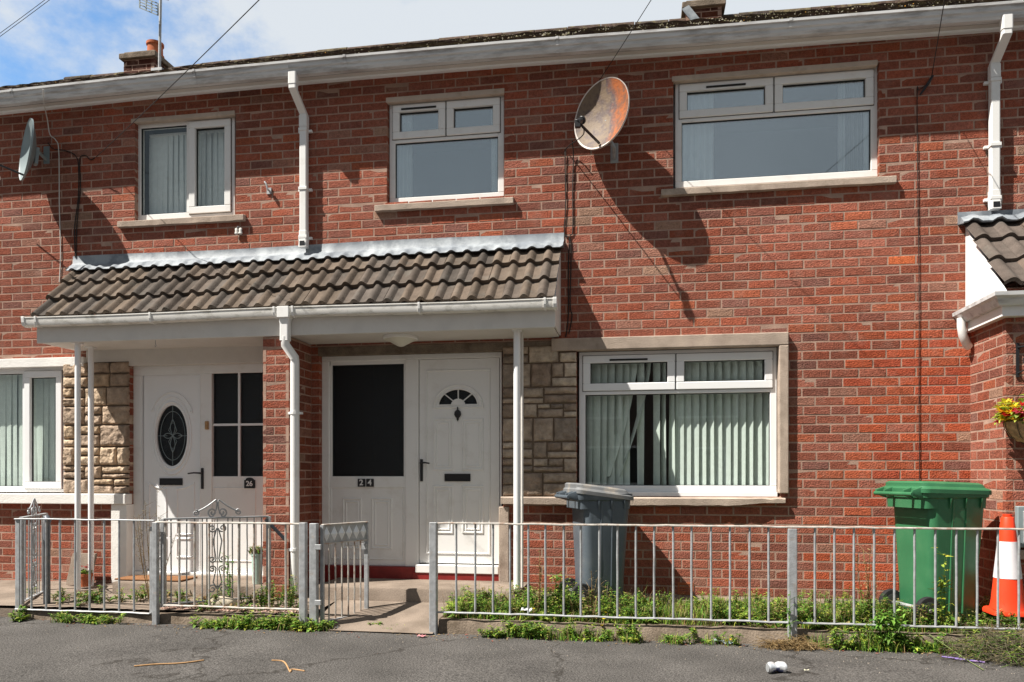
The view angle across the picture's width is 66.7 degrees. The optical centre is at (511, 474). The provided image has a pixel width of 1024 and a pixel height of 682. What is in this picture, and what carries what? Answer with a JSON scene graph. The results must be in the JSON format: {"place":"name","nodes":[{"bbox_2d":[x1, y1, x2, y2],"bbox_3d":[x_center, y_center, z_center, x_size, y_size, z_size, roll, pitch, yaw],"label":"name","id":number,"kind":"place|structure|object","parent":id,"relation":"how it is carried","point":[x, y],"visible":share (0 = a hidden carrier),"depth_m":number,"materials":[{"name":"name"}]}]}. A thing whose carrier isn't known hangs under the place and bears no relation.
{"place":"outdoors","nodes":[
{"label":"outdoors","id":0,"kind":"place"},
{"bbox_2d":[0,580,334,620],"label":"front yard paving","id":1,"kind":"structure","parent":0,"point":[7,597],"depth_m":6.85,"materials":[{"name":"concrete"}]},
{"bbox_2d":[19,498,47,604],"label":"scroll gate","id":2,"kind":"structure","parent":1,"relation":"on","point":[36,578],"depth_m":6.96,"materials":[{"name":"metal"}]},
{"bbox_2d":[43,515,50,607],"bbox_3d":[-4.080,0.766,6.824,0.074,0.829,0.061,0,0,44],"label":"gate post","id":3,"kind":"object","parent":1,"relation":"on","point":[48,560],"visible":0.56,"depth_m":6.80,"materials":[{"name":"metal"}]},
{"bbox_2d":[66,553,96,584],"bbox_3d":[-4.268,0.930,7.711,0.260,0.300,0.127,0,0,9],"label":"stone slab","id":4,"kind":"object","parent":1,"relation":"on","point":[84,563],"depth_m":7.71,"materials":[{"name":"stone"}]},
{"bbox_2d":[81,566,93,586],"bbox_3d":[-4.132,0.968,7.532,0.178,0.224,0.160,0,0,9],"label":"plant pot","id":5,"kind":"object","parent":1,"relation":"on","point":[85,578],"visible":0.64,"depth_m":7.49,"materials":[{"name":"ceramic"}]},
{"bbox_2d":[135,486,175,604],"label":"gate","id":6,"kind":"structure","parent":1,"relation":"on","point":[139,538],"depth_m":6.61,"materials":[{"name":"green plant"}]},
{"bbox_2d":[26,575,298,612],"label":"yard weeds","id":7,"kind":"object","parent":1,"relation":"on","point":[261,597],"visible":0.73,"depth_m":6.71,"materials":[{"name":"green plant"}]},
{"bbox_2d":[160,499,270,606],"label":"scroll gate","id":8,"kind":"structure","parent":1,"relation":"on","point":[162,574],"depth_m":6.68,"materials":[{"name":"metal"}]},
{"bbox_2d":[263,337,310,596],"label":"brick pier","id":9,"kind":"structure","parent":1,"relation":"on","point":[276,434],"depth_m":7.02,"materials":[{"name":"red brick"}]},
{"bbox_2d":[264,518,284,540],"bbox_3d":[-2.107,0.488,6.932,0.193,0.208,0.020,0,0,-26],"label":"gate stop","id":10,"kind":"object","parent":9,"relation":"attached to","point":[277,531],"visible":0.76,"depth_m":6.92,"materials":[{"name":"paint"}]},
{"bbox_2d":[161,602,298,612],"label":"gravel","id":11,"kind":"structure","parent":0,"point":[223,609],"depth_m":6.48,"materials":[{"name":"grey gravel"}]},
{"bbox_2d":[204,595,237,608],"bbox_3d":[-2.463,1.080,6.575,0.264,0.130,0.188,0,0,29],"label":"stone","id":12,"kind":"object","parent":11,"relation":"on","point":[228,600],"visible":0.59,"depth_m":6.51,"materials":[{"name":"beige stone"}]},
{"bbox_2d":[218,552,236,596],"bbox_3d":[-2.411,0.890,6.619,0.172,0.461,0.119,0,0,36],"label":"tall weed","id":13,"kind":"object","parent":11,"relation":"on","point":[229,583],"visible":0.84,"depth_m":6.62,"materials":[{"name":"green plant"}]},
{"bbox_2d":[311,600,449,633],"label":"path","id":14,"kind":"structure","parent":0,"point":[407,617],"depth_m":6.39,"materials":[{"name":"concrete"}]},
{"bbox_2d":[0,0,887,86],"label":"sky","id":15,"kind":"structure","parent":0,"point":[61,39],"materials":[{"name":"blue"}]},
{"bbox_2d":[0,617,1023,681],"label":"pavement","id":16,"kind":"structure","parent":0,"point":[59,652],"depth_m":5.18,"materials":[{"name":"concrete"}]},
{"bbox_2d":[16,609,151,623],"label":"kerb","id":17,"kind":"structure","parent":16,"relation":"on","point":[127,618],"depth_m":6.54,"materials":[{"name":"concrete"}]},
{"bbox_2d":[14,518,155,614],"bbox_3d":[-3.599,0.764,6.542,1.308,0.793,0.044,0,0,9],"label":"railing","id":18,"kind":"object","parent":17,"relation":"on","point":[17,562],"visible":0.98,"depth_m":6.54,"materials":[{"name":"metal"}]},
{"bbox_2d":[134,659,203,666],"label":"twig","id":19,"kind":"object","parent":16,"relation":"on","point":[168,663],"visible":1,"depth_m":5.06,"materials":[{"name":"brown wood"}]},
{"bbox_2d":[160,612,298,626],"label":"kerb","id":20,"kind":"structure","parent":16,"relation":"on","point":[182,618],"depth_m":6.40,"materials":[{"name":"concrete"}]},
{"bbox_2d":[152,521,307,624],"bbox_3d":[-2.296,0.820,6.311,1.338,0.880,0.065,0,0,9],"label":"railing","id":21,"kind":"object","parent":16,"relation":"on","point":[303,572],"visible":0.97,"depth_m":6.33,"materials":[{"name":"metal"}]},
{"bbox_2d":[271,660,304,672],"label":"twig","id":22,"kind":"object","parent":16,"relation":"on","point":[290,670],"visible":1,"depth_m":4.92,"materials":[{"name":"brown wood"}]},
{"bbox_2d":[309,523,321,627],"bbox_3d":[-1.556,0.823,6.178,0.101,0.875,0.060,0,0,9],"label":"gate post","id":23,"kind":"object","parent":16,"relation":"on","point":[315,547],"visible":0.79,"depth_m":6.16,"materials":[{"name":"metal"}]},
{"bbox_2d":[320,521,368,621],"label":"garden gate","id":24,"kind":"structure","parent":23,"relation":"attached to","point":[341,533],"depth_m":6.39,"materials":[{"name":"metal"}]},
{"bbox_2d":[8,605,955,654],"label":"kerb weeds","id":25,"kind":"object","parent":16,"relation":"on","point":[872,641],"visible":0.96,"depth_m":5.80,"materials":[{"name":"green plant"}]},
{"bbox_2d":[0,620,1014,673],"bbox_3d":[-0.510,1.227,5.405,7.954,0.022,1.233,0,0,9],"label":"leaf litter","id":26,"kind":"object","parent":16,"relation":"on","point":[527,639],"visible":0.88,"depth_m":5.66,"materials":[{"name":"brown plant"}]},
{"bbox_2d":[429,522,1023,639],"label":"railing","id":27,"kind":"object","parent":16,"relation":"on","point":[791,569],"visible":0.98,"depth_m":5.68,"materials":[{"name":"metal"}]},
{"bbox_2d":[439,618,1018,650],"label":"kerb","id":28,"kind":"structure","parent":16,"relation":"on","point":[472,626],"depth_m":5.76,"materials":[{"name":"concrete"}]},
{"bbox_2d":[766,661,786,672],"bbox_3d":[1.641,1.195,4.840,0.120,0.069,0.084,0,0,-7],"label":"drink can","id":29,"kind":"object","parent":16,"relation":"on","point":[777,666],"visible":1,"depth_m":4.81,"materials":[{"name":"metal"}]},
{"bbox_2d":[784,594,799,640],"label":"tall weed","id":30,"kind":"object","parent":16,"relation":"on","point":[789,623],"visible":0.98,"depth_m":5.55,"materials":[{"name":"green plant"}]},
{"bbox_2d":[749,634,835,651],"bbox_3d":[1.989,1.181,5.503,0.605,0.119,0.262,0,0,9],"label":"straw tuft","id":31,"kind":"object","parent":16,"relation":"on","point":[796,644],"visible":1,"depth_m":5.48,"materials":[{"name":"beige plant"}]},
{"bbox_2d":[869,607,907,650],"bbox_3d":[2.639,1.083,5.437,0.206,0.304,0.230,0,0,-38],"label":"tall weed","id":32,"kind":"object","parent":16,"relation":"on","point":[892,621],"visible":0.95,"depth_m":5.43,"materials":[{"name":"green plant"}]},
{"bbox_2d":[942,656,984,662],"bbox_3d":[2.989,1.222,5.156,0.252,0.015,0.033,0,0,39],"label":"wrapper","id":33,"kind":"object","parent":16,"relation":"on","point":[963,659],"visible":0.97,"depth_m":5.14,"materials":[{"name":"purple plastic"}]},
{"bbox_2d":[925,619,1023,667],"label":"dead stem heap","id":34,"kind":"object","parent":16,"relation":"on","point":[986,646],"visible":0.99,"depth_m":5.19,"materials":[{"name":"brown plant"}]},
{"bbox_2d":[929,634,983,669],"bbox_3d":[2.960,1.163,5.130,0.086,0.128,0.510,0,0,-8],"label":"stalk","id":35,"kind":"object","parent":34,"relation":"in","point":[956,652],"visible":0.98,"depth_m":5.21,"materials":[{"name":"green plant"}]},
{"bbox_2d":[533,592,878,604],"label":"garden soil","id":36,"kind":"structure","parent":0,"point":[700,597],"depth_m":6.77,"materials":[{"name":"soil"}]},
{"bbox_2d":[438,597,1010,633],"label":"garden soil","id":37,"kind":"structure","parent":0,"point":[754,624],"depth_m":5.93,"materials":[{"name":"brown soil"}]},
{"bbox_2d":[533,548,543,610],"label":"tall weed","id":38,"kind":"object","parent":37,"relation":"on","point":[539,577],"visible":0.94,"depth_m":6.17,"materials":[{"name":"green plant"}]},
{"bbox_2d":[547,571,570,612],"bbox_3d":[0.361,0.946,6.119,0.177,0.388,0.206,0,0,-34],"label":"tall weed","id":39,"kind":"object","parent":37,"relation":"on","point":[560,591],"visible":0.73,"depth_m":6.11,"materials":[{"name":"green plant"}]},
{"bbox_2d":[554,483,633,606],"bbox_3d":[0.715,0.583,6.668,0.623,1.034,0.459,0,0,-13],"label":"wheelie bin","id":40,"kind":"object","parent":37,"relation":"on","point":[591,504],"visible":0.72,"depth_m":6.49,"materials":[{"name":"grey plastic"}]},
{"bbox_2d":[585,571,606,621],"bbox_3d":[0.637,0.935,6.048,0.200,0.414,0.133,0,0,9],"label":"tall weed","id":41,"kind":"object","parent":37,"relation":"on","point":[591,606],"visible":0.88,"depth_m":6.04,"materials":[{"name":"green plant"}]},
{"bbox_2d":[441,578,1023,634],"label":"weeds","id":42,"kind":"object","parent":37,"relation":"on","point":[809,612],"visible":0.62,"depth_m":6.00,"materials":[{"name":"green plant"}]},
{"bbox_2d":[850,542,883,612],"bbox_3d":[2.655,0.815,5.826,0.237,0.638,0.162,0,0,9],"label":"tall weed","id":43,"kind":"object","parent":37,"relation":"on","point":[867,589],"visible":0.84,"depth_m":5.80,"materials":[{"name":"green plant"}]},
{"bbox_2d":[873,481,991,623],"bbox_3d":[3.258,0.575,6.018,0.719,1.059,0.518,0,0,-11],"label":"wheelie bin","id":44,"kind":"object","parent":37,"relation":"on","point":[941,504],"visible":0.73,"depth_m":5.83,"materials":[{"name":"green plastic"}]},
{"bbox_2d":[931,547,953,631],"bbox_3d":[3.106,0.833,5.590,0.177,0.621,0.133,0,0,53],"label":"tall weed","id":45,"kind":"object","parent":37,"relation":"on","point":[941,583],"visible":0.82,"depth_m":5.59,"materials":[{"name":"green plant"}]},
{"bbox_2d":[982,514,1023,616],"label":"traffic cone","id":46,"kind":"object","parent":37,"relation":"on","point":[1008,556],"visible":0.87,"depth_m":5.69,"materials":[{"name":"orange plastic"}]},
{"label":"ground","id":47,"kind":"structure","parent":0,"visible":0},
{"bbox_2d":[0,39,407,597],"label":"terraced house","id":48,"kind":"structure","parent":47,"relation":"on","point":[183,427],"depth_m":7.79,"materials":[{"name":"brick"}]},
{"bbox_2d":[0,0,44,32],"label":"overhead wire","id":49,"kind":"object","parent":48,"relation":"attached to","point":[22,16],"visible":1,"depth_m":8.62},
{"bbox_2d":[0,0,48,36],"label":"overhead wire","id":50,"kind":"object","parent":48,"relation":"attached to","point":[25,17],"visible":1,"depth_m":8.59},
{"bbox_2d":[0,118,49,180],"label":"satellite dish","id":51,"kind":"object","parent":48,"relation":"attached to","point":[30,153],"visible":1,"depth_m":7.76,"materials":[{"name":"grey metal"}]},
{"bbox_2d":[0,375,55,485],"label":"vertical blind","id":52,"kind":"object","parent":48,"relation":"attached to","point":[45,429],"visible":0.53,"depth_m":8.17,"materials":[{"name":"fabric"}]},
{"bbox_2d":[42,89,60,281],"bbox_3d":[-4.592,-2.861,7.767,0.126,1.800,0.369,0,0,-24],"label":"cable","id":53,"kind":"object","parent":48,"relation":"attached to","point":[59,182],"visible":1,"depth_m":7.91,"materials":[{"name":"grey plastic"}]},
{"bbox_2d":[48,142,78,251],"bbox_3d":[-4.560,-2.799,7.903,0.357,1.190,0.009,0,0,9],"label":"cable","id":54,"kind":"object","parent":48,"relation":"attached to","point":[78,192],"visible":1,"depth_m":7.88,"materials":[{"name":"black plastic"}]},
{"bbox_2d":[0,357,131,503],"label":"window","id":55,"kind":"structure","parent":48,"relation":"in","point":[31,369],"depth_m":7.94,"materials":[{"name":"plastic"}]},
{"bbox_2d":[75,155,94,257],"bbox_3d":[-4.317,-2.721,7.863,0.220,1.034,0.010,0,0,9],"label":"cable","id":56,"kind":"object","parent":48,"relation":"attached to","point":[79,199],"visible":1,"depth_m":7.87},
{"bbox_2d":[139,0,162,70],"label":"television aerial","id":57,"kind":"object","parent":48,"relation":"attached to","point":[159,14],"visible":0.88,"depth_m":11.33,"materials":[{"name":"metal"}]},
{"bbox_2d":[114,575,197,580],"bbox_3d":[-3.390,0.983,7.415,0.687,0.014,0.280,0,0,9],"label":"doormat","id":58,"kind":"object","parent":48,"relation":"on","point":[142,578],"visible":0.62,"depth_m":7.34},
{"bbox_2d":[142,373,203,571],"bbox_3d":[-3.397,-0.019,7.782,0.680,1.987,0.113,0,0,9],"label":"front door","id":59,"kind":"structure","parent":48,"relation":"in","point":[171,403],"depth_m":7.80,"materials":[{"name":"plastic"}]},
{"bbox_2d":[96,0,258,156],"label":"overhead wire","id":60,"kind":"object","parent":48,"relation":"attached to","point":[183,73],"visible":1,"depth_m":5.94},
{"bbox_2d":[117,110,245,228],"bbox_3d":[-3.263,-3.018,7.736,1.356,1.092,0.167,0,0,9],"label":"window","id":61,"kind":"structure","parent":48,"relation":"in","point":[226,213],"depth_m":7.71,"materials":[{"name":"white plastic"}]},
{"bbox_2d":[149,129,223,213],"bbox_3d":[-3.227,-3.037,7.895,1.010,0.892,0.037,0,0,9],"label":"vertical blind","id":62,"kind":"object","parent":48,"relation":"attached to","point":[167,172],"visible":0.61,"depth_m":7.91,"materials":[{"name":"fabric"}]},
{"bbox_2d":[235,226,242,234],"bbox_3d":[-2.667,-2.386,7.580,0.084,0.085,0.027,0,0,9],"label":"cable insulator","id":63,"kind":"object","parent":48,"relation":"attached to","point":[237,233],"visible":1,"depth_m":7.57,"materials":[{"name":"ceramic"}]},
{"bbox_2d":[244,478,254,487],"bbox_3d":[-2.582,0.078,7.650,0.110,0.105,0.019,0,0,9],"label":"house number sign","id":64,"kind":"object","parent":48,"relation":"attached to","point":[249,482],"visible":1,"depth_m":7.64,"materials":[{"name":"black plastic"}]},
{"bbox_2d":[248,545,262,583],"bbox_3d":[-2.323,0.815,7.108,0.215,0.354,0.206,0,0,-30],"label":"plant pot","id":65,"kind":"object","parent":48,"relation":"on","point":[257,565],"visible":0.73,"depth_m":7.06,"materials":[{"name":"white plastic"}]},
{"bbox_2d":[264,181,271,193],"bbox_3d":[-2.364,-2.781,7.521,0.047,0.111,0.068,0,0,19],"label":"wall hook","id":66,"kind":"object","parent":48,"relation":"attached to","point":[269,190],"depth_m":7.54,"materials":[{"name":"metal"}]},
{"bbox_2d":[21,233,563,594],"bbox_3d":[-2.066,-0.566,7.200,5.051,3.311,0.648,0,0,9],"label":"door canopy","id":67,"kind":"object","parent":48,"relation":"attached to","point":[156,282],"visible":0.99,"depth_m":7.10,"materials":[{"name":"brown tile"}]},
{"bbox_2d":[383,334,417,346],"bbox_3d":[-1.010,-1.210,7.056,0.316,0.089,0.316,0,0,9],"label":"porch lamp","id":68,"kind":"object","parent":67,"relation":"attached to","point":[400,340],"visible":1,"depth_m":6.97,"materials":[{"name":"white glass"}]},
{"bbox_2d":[287,0,1011,605],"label":"terraced house","id":69,"kind":"structure","parent":47,"relation":"on","point":[791,256],"depth_m":6.96,"materials":[{"name":"brick"}]},
{"bbox_2d":[358,479,373,486],"bbox_3d":[-1.403,0.074,7.456,0.158,0.076,0.019,0,0,9],"label":"house number sign","id":70,"kind":"object","parent":69,"relation":"attached to","point":[369,482],"visible":1,"depth_m":7.45,"materials":[{"name":"black plastic"}]},
{"bbox_2d":[397,114,411,197],"bbox_3d":[-1.047,-3.037,7.474,0.180,1.120,0.047,0,0,9],"label":"curtain","id":71,"kind":"object","parent":69,"relation":"hanging from","point":[404,171],"visible":0.54,"depth_m":7.47,"materials":[{"name":"fabric"}]},
{"bbox_2d":[374,88,513,212],"bbox_3d":[-0.631,-3.027,7.305,1.328,1.082,0.167,0,0,9],"label":"window","id":72,"kind":"structure","parent":69,"relation":"in","point":[446,104],"depth_m":7.30,"materials":[{"name":"white plastic"}]},
{"bbox_2d":[419,358,499,563],"bbox_3d":[-0.500,-0.131,7.313,0.770,1.925,0.101,0,0,9],"label":"front door","id":73,"kind":"structure","parent":69,"relation":"in","point":[459,399],"depth_m":7.32,"materials":[{"name":"white plastic"}]},
{"bbox_2d":[491,108,497,191],"bbox_3d":[-0.119,-3.037,7.322,0.158,1.120,0.047,0,0,9],"label":"curtain","id":74,"kind":"object","parent":69,"relation":"hanging from","point":[494,165],"visible":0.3,"depth_m":7.33,"materials":[{"name":"fabric"}]},
{"bbox_2d":[565,140,573,336],"bbox_3d":[0.538,-2.131,7.038,0.063,1.755,0.122,0,0,-26],"label":"cable","id":75,"kind":"object","parent":69,"relation":"attached to","point":[569,239],"visible":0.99,"depth_m":7.07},
{"bbox_2d":[574,77,629,162],"bbox_3d":[0.741,-3.143,6.761,0.484,0.662,0.478,0,0,-6],"label":"satellite dish","id":76,"kind":"object","parent":69,"relation":"attached to","point":[602,111],"visible":1,"depth_m":6.83,"materials":[{"name":"metal"}]},
{"bbox_2d":[564,123,584,332],"bbox_3d":[0.557,-2.135,6.814,0.076,1.696,0.559,0,0,-10],"label":"cable","id":77,"kind":"object","parent":76,"relation":"hanging from","point":[564,224],"visible":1,"depth_m":7.07,"materials":[{"name":"black plastic"}]},
{"bbox_2d":[600,0,650,78],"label":"overhead wire","id":78,"kind":"object","parent":69,"relation":"attached to","point":[625,39],"visible":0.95,"depth_m":6.54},
{"bbox_2d":[501,332,788,505],"bbox_3d":[1.158,-0.484,7.002,2.529,1.508,0.185,0,0,9],"label":"window","id":79,"kind":"structure","parent":69,"relation":"in","point":[775,382],"depth_m":6.91,"materials":[{"name":"plastic"}]},
{"bbox_2d":[586,361,768,484],"bbox_3d":[1.491,-0.491,7.092,1.651,1.208,0.084,0,0,9],"label":"vertical blind","id":80,"kind":"object","parent":69,"relation":"attached to","point":[710,439],"visible":0.76,"depth_m":7.07,"materials":[{"name":"fabric"}]},
{"bbox_2d":[673,85,713,188],"bbox_3d":[1.637,-3.028,7.034,0.364,1.106,0.047,0,0,9],"label":"curtain","id":81,"kind":"object","parent":69,"relation":"hanging from","point":[698,152],"visible":0.58,"depth_m":7.03,"materials":[{"name":"fabric"}]},
{"bbox_2d":[661,60,896,196],"bbox_3d":[2.305,-3.013,6.824,1.962,1.070,0.167,0,0,9],"label":"window","id":82,"kind":"structure","parent":69,"relation":"in","point":[773,80],"depth_m":6.81,"materials":[{"name":"white plastic"}]},
{"bbox_2d":[838,82,844,171],"bbox_3d":[2.897,-3.028,6.833,0.058,1.106,0.047,0,0,9],"label":"curtain","id":83,"kind":"object","parent":69,"relation":"hanging from","point":[841,134],"visible":0.61,"depth_m":6.84,"materials":[{"name":"fabric"}]},
{"bbox_2d":[845,81,861,170],"bbox_3d":[3.002,-3.028,6.826,0.136,1.106,0.047,0,0,9],"label":"curtain","id":84,"kind":"object","parent":69,"relation":"hanging from","point":[853,141],"visible":0.52,"depth_m":6.82,"materials":[{"name":"fabric"}]},
{"bbox_2d":[863,112,868,169],"bbox_3d":[3.131,-3.028,6.790,0.116,1.106,0.047,0,0,9],"label":"curtain","id":85,"kind":"object","parent":69,"relation":"hanging from","point":[865,141],"visible":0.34,"depth_m":6.80,"materials":[{"name":"fabric"}]},
{"bbox_2d":[917,85,924,480],"bbox_3d":[3.492,-1.636,6.584,0.121,3.466,0.006,0,0,9],"label":"cable","id":86,"kind":"object","parent":69,"relation":"attached to","point":[918,266],"visible":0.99,"depth_m":6.59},
{"bbox_2d":[920,75,933,94],"bbox_3d":[3.509,-3.300,6.577,0.112,0.160,0.024,0,0,9],"label":"wire anchor","id":87,"kind":"object","parent":69,"relation":"attached to","point":[927,83],"visible":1,"depth_m":6.57,"materials":[{"name":"black plastic"}]},
{"bbox_2d":[931,0,944,75],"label":"overhead wire","id":88,"kind":"object","parent":87,"relation":"attached to","point":[938,36],"visible":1,"depth_m":5.89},
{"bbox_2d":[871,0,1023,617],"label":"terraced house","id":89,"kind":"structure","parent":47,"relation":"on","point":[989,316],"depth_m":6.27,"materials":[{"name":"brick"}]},
{"bbox_2d":[1015,506,1023,547],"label":"meter box","id":90,"kind":"object","parent":89,"relation":"attached to","point":[1019,516],"visible":0.76,"depth_m":5.84,"materials":[{"name":"grey plastic"}]},
{"bbox_2d":[1016,343,1023,376],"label":"basket bracket","id":91,"kind":"object","parent":89,"relation":"attached to","point":[1017,359],"visible":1,"depth_m":5.88,"materials":[{"name":"black metal"}]},
{"bbox_2d":[991,386,1023,443],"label":"hanging basket","id":92,"kind":"object","parent":91,"relation":"hanging from","point":[1009,415],"visible":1,"depth_m":5.64,"materials":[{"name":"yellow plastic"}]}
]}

